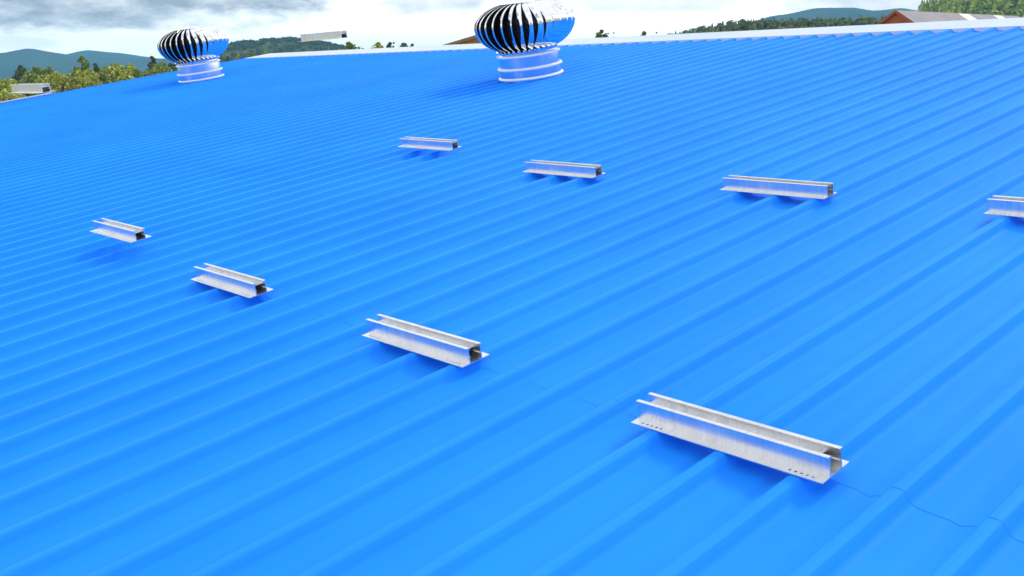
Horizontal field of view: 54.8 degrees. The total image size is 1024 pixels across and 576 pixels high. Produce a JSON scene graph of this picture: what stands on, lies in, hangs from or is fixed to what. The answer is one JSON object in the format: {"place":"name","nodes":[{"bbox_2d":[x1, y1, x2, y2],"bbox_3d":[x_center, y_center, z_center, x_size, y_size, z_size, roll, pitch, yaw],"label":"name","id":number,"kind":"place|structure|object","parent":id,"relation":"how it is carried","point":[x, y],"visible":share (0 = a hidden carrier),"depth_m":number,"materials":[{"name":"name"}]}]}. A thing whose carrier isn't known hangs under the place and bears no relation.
{"place":"outdoors","nodes":[
{"label":"outdoors","id":0,"kind":"place"},
{"bbox_2d":[0,49,174,80],"bbox_3d":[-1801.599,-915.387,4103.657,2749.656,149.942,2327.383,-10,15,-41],"label":"hills","id":1,"kind":"structure","parent":0,"point":[11,61],"depth_m":3754.62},
{"bbox_2d":[67,50,155,58],"bbox_3d":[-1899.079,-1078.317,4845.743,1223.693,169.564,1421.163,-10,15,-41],"label":"hills","id":2,"kind":"structure","parent":0,"point":[88,53],"depth_m":4673.41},
{"bbox_2d":[220,41,335,61],"bbox_3d":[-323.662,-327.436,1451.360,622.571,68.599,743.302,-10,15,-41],"label":"hills","id":3,"kind":"structure","parent":0,"point":[225,53],"depth_m":1309.69,"materials":[{"name":"green plant"}]},
{"bbox_2d":[218,36,345,61],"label":"wood","id":4,"kind":"object","parent":3,"relation":"on","point":[262,41],"visible":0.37,"depth_m":1327.82,"materials":[{"name":"green plant"}]},
{"bbox_2d":[444,35,480,44],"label":"house","id":5,"kind":"structure","parent":0,"point":[471,40],"depth_m":77.69,"materials":[{"name":"brown wood"}]},
{"bbox_2d":[0,0,928,57],"label":"sky","id":6,"kind":"structure","parent":0,"point":[133,27],"materials":[{"name":"white"}]},
{"bbox_2d":[756,8,915,22],"bbox_3d":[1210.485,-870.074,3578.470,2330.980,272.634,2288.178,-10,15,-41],"label":"hills","id":7,"kind":"structure","parent":0,"point":[833,13],"depth_m":3260.85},
{"bbox_2d":[877,10,1019,23],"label":"barn","id":8,"kind":"structure","parent":0,"point":[896,16],"depth_m":91.47,"materials":[{"name":"grey metal"}]},
{"bbox_2d":[991,0,1021,14],"bbox_3d":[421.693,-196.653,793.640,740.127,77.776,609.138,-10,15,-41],"label":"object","id":9,"kind":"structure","parent":0,"point":[1015,3],"depth_m":691.91,"materials":[{"name":"green plant"}]},
{"bbox_2d":[917,0,1023,17],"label":"wood","id":10,"kind":"object","parent":9,"relation":"on","point":[1001,7],"visible":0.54,"depth_m":670.62,"materials":[{"name":"green plant"}]},
{"label":"ground","id":11,"kind":"structure","parent":0,"visible":0},
{"bbox_2d":[0,77,25,94],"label":"tree","id":12,"kind":"object","parent":11,"relation":"on","point":[5,84],"visible":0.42,"depth_m":285.86,"materials":[{"name":"green plant"}]},
{"bbox_2d":[0,89,32,101],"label":"undergrowth","id":13,"kind":"object","parent":11,"relation":"on","point":[5,95],"visible":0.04,"depth_m":273.97,"materials":[{"name":"green plant"}]},
{"bbox_2d":[11,65,31,96],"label":"tree","id":14,"kind":"object","parent":11,"relation":"on","point":[19,72],"visible":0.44,"depth_m":297.40,"materials":[{"name":"green plant"}]},
{"bbox_2d":[19,66,47,95],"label":"tree","id":15,"kind":"object","parent":11,"relation":"on","point":[32,75],"visible":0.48,"depth_m":290.43,"materials":[{"name":"green plant"}]},
{"bbox_2d":[44,66,54,75],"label":"tree","id":16,"kind":"object","parent":11,"relation":"on","point":[48,70],"visible":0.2,"depth_m":310.11,"materials":[{"name":"green plant"}]},
{"bbox_2d":[35,71,76,94],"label":"tree","id":17,"kind":"object","parent":11,"relation":"on","point":[57,81],"visible":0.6,"depth_m":275.11,"materials":[{"name":"green plant"}]},
{"bbox_2d":[69,55,89,75],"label":"tree","id":18,"kind":"object","parent":11,"relation":"on","point":[85,63],"visible":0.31,"depth_m":295.88,"materials":[{"name":"green plant"}]},
{"bbox_2d":[69,69,103,88],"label":"tree","id":19,"kind":"object","parent":11,"relation":"on","point":[85,78],"visible":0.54,"depth_m":277.03,"materials":[{"name":"green plant"}]},
{"bbox_2d":[91,63,99,74],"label":"tree","id":20,"kind":"object","parent":11,"relation":"on","point":[96,68],"visible":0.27,"depth_m":297.69,"materials":[{"name":"green plant"}]},
{"bbox_2d":[97,66,119,83],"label":"tree","id":21,"kind":"object","parent":11,"relation":"on","point":[100,78],"visible":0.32,"depth_m":288.35,"materials":[{"name":"green plant"}]},
{"bbox_2d":[100,63,134,82],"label":"tree","id":22,"kind":"object","parent":11,"relation":"on","point":[116,69],"visible":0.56,"depth_m":288.33,"materials":[{"name":"green plant"}]},
{"bbox_2d":[126,63,136,75],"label":"tree","id":23,"kind":"object","parent":11,"relation":"on","point":[131,67],"visible":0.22,"depth_m":299.76,"materials":[{"name":"green plant"}]},
{"bbox_2d":[131,68,146,78],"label":"tree","id":24,"kind":"object","parent":11,"relation":"on","point":[136,72],"visible":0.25,"depth_m":292.73,"materials":[{"name":"green plant"}]},
{"bbox_2d":[144,56,156,72],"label":"tree","id":25,"kind":"object","parent":11,"relation":"on","point":[151,64],"visible":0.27,"depth_m":302.80,"materials":[{"name":"green plant"}]},
{"bbox_2d":[144,62,172,76],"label":"tree","id":26,"kind":"object","parent":11,"relation":"on","point":[160,68],"visible":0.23,"depth_m":293.14,"materials":[{"name":"green plant"}]},
{"bbox_2d":[168,63,177,70],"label":"tree","id":27,"kind":"object","parent":11,"relation":"on","point":[172,66],"visible":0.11,"depth_m":313.91,"materials":[{"name":"green plant"}]},
{"bbox_2d":[338,41,363,49],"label":"tree","id":28,"kind":"object","parent":11,"relation":"on","point":[349,45],"visible":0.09,"depth_m":230.51,"materials":[{"name":"green plant"}]},
{"bbox_2d":[371,42,383,48],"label":"tree","id":29,"kind":"object","parent":11,"relation":"on","point":[378,45],"visible":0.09,"depth_m":230.33,"materials":[{"name":"green plant"}]},
{"bbox_2d":[399,42,407,46],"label":"tree","id":30,"kind":"object","parent":11,"relation":"on","point":[403,44],"visible":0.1,"depth_m":231.10,"materials":[{"name":"green plant"}]},
{"bbox_2d":[0,17,1023,575],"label":"roof","id":31,"kind":"structure","parent":11,"relation":"on","point":[162,413],"depth_m":3.51,"materials":[{"name":"blue paint"}]},
{"bbox_2d":[11,83,52,93],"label":"mounting rail","id":32,"kind":"object","parent":31,"relation":"attached to","point":[35,88],"visible":1,"depth_m":6.14,"materials":[{"name":"metal"}]},
{"bbox_2d":[89,218,151,242],"bbox_3d":[-2.042,-0.305,5.122,0.114,0.052,0.542,-23,24,-38],"label":"mounting rail","id":33,"kind":"object","parent":31,"relation":"attached to","point":[128,233],"visible":1,"depth_m":5.07,"materials":[{"name":"metal"}]},
{"bbox_2d":[157,25,228,82],"bbox_3d":[-4.980,-3.688,15.545,1.092,0.874,1.093,9,25,42],"label":"turbine vent","id":34,"kind":"object","parent":31,"relation":"on","point":[193,53],"visible":1,"depth_m":15.27,"materials":[{"name":"white metal"}]},
{"bbox_2d":[190,263,273,297],"bbox_3d":[-1.208,-0.039,4.216,0.114,0.052,0.542,-23,24,-38],"label":"mounting rail","id":35,"kind":"object","parent":31,"relation":"on","point":[238,283],"visible":1,"depth_m":4.17,"materials":[{"name":"metal"}]},
{"bbox_2d":[299,30,349,41],"bbox_3d":[-1.389,-1.855,7.266,0.114,0.052,0.542,-19,21,-40],"label":"mounting rail","id":36,"kind":"object","parent":31,"relation":"attached to","point":[324,36],"visible":1,"depth_m":7.21,"materials":[{"name":"metal"}]},
{"bbox_2d":[362,314,489,367],"bbox_3d":[-0.297,0.163,3.236,0.114,0.052,0.542,-23,24,-38],"label":"mounting rail","id":37,"kind":"object","parent":31,"relation":"on","point":[455,350],"visible":1,"depth_m":3.19,"materials":[{"name":"metal"}]},
{"bbox_2d":[398,137,461,150],"bbox_3d":[-0.564,-0.977,6.649,0.542,0.052,0.114,12,28,44],"label":"mounting rail","id":38,"kind":"object","parent":31,"relation":"attached to","point":[430,143],"visible":1,"depth_m":6.61,"materials":[{"name":"metal"}]},
{"bbox_2d":[474,0,574,83],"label":"turbine vent","id":39,"kind":"object","parent":31,"relation":"on","point":[523,38],"visible":0.98,"depth_m":9.65,"materials":[{"name":"white metal"}]},
{"bbox_2d":[523,160,605,177],"bbox_3d":[0.279,-0.663,5.457,0.114,0.052,0.542,-23,24,-38],"label":"mounting rail","id":40,"kind":"object","parent":31,"relation":"on","point":[565,169],"visible":1,"depth_m":5.42,"materials":[{"name":"metal"}]},
{"bbox_2d":[631,392,849,484],"bbox_3d":[0.525,0.343,2.352,0.114,0.052,0.542,-23,24,-38],"label":"mounting rail","id":41,"kind":"object","parent":31,"relation":"on","point":[807,458],"visible":1,"depth_m":2.31,"materials":[{"name":"metal"}]},
{"bbox_2d":[720,175,836,199],"bbox_3d":[1.197,-0.463,4.473,0.114,0.052,0.542,-23,24,-38],"label":"mounting rail","id":42,"kind":"object","parent":31,"relation":"on","point":[791,188],"visible":1,"depth_m":4.44,"materials":[{"name":"metal"}]},
{"bbox_2d":[984,195,1023,217],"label":"mounting rail","id":43,"kind":"object","parent":31,"relation":"on","point":[1005,206],"visible":1,"depth_m":3.73,"materials":[{"name":"metal"}]},
{"bbox_2d":[595,32,601,37],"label":"tree","id":44,"kind":"object","parent":11,"relation":"on","point":[598,34],"visible":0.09,"depth_m":231.60,"materials":[{"name":"green plant"}]},
{"bbox_2d":[599,29,607,37],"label":"tree","id":45,"kind":"object","parent":11,"relation":"on","point":[603,35],"visible":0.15,"depth_m":231.51,"materials":[{"name":"green plant"}]},
{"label":"hills","id":46,"kind":"structure","parent":0,"visible":0},
{"bbox_2d":[668,15,885,33],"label":"wood","id":47,"kind":"object","parent":46,"relation":"on","point":[761,24],"visible":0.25,"depth_m":484.71,"materials":[{"name":"green plant"}]}
]}

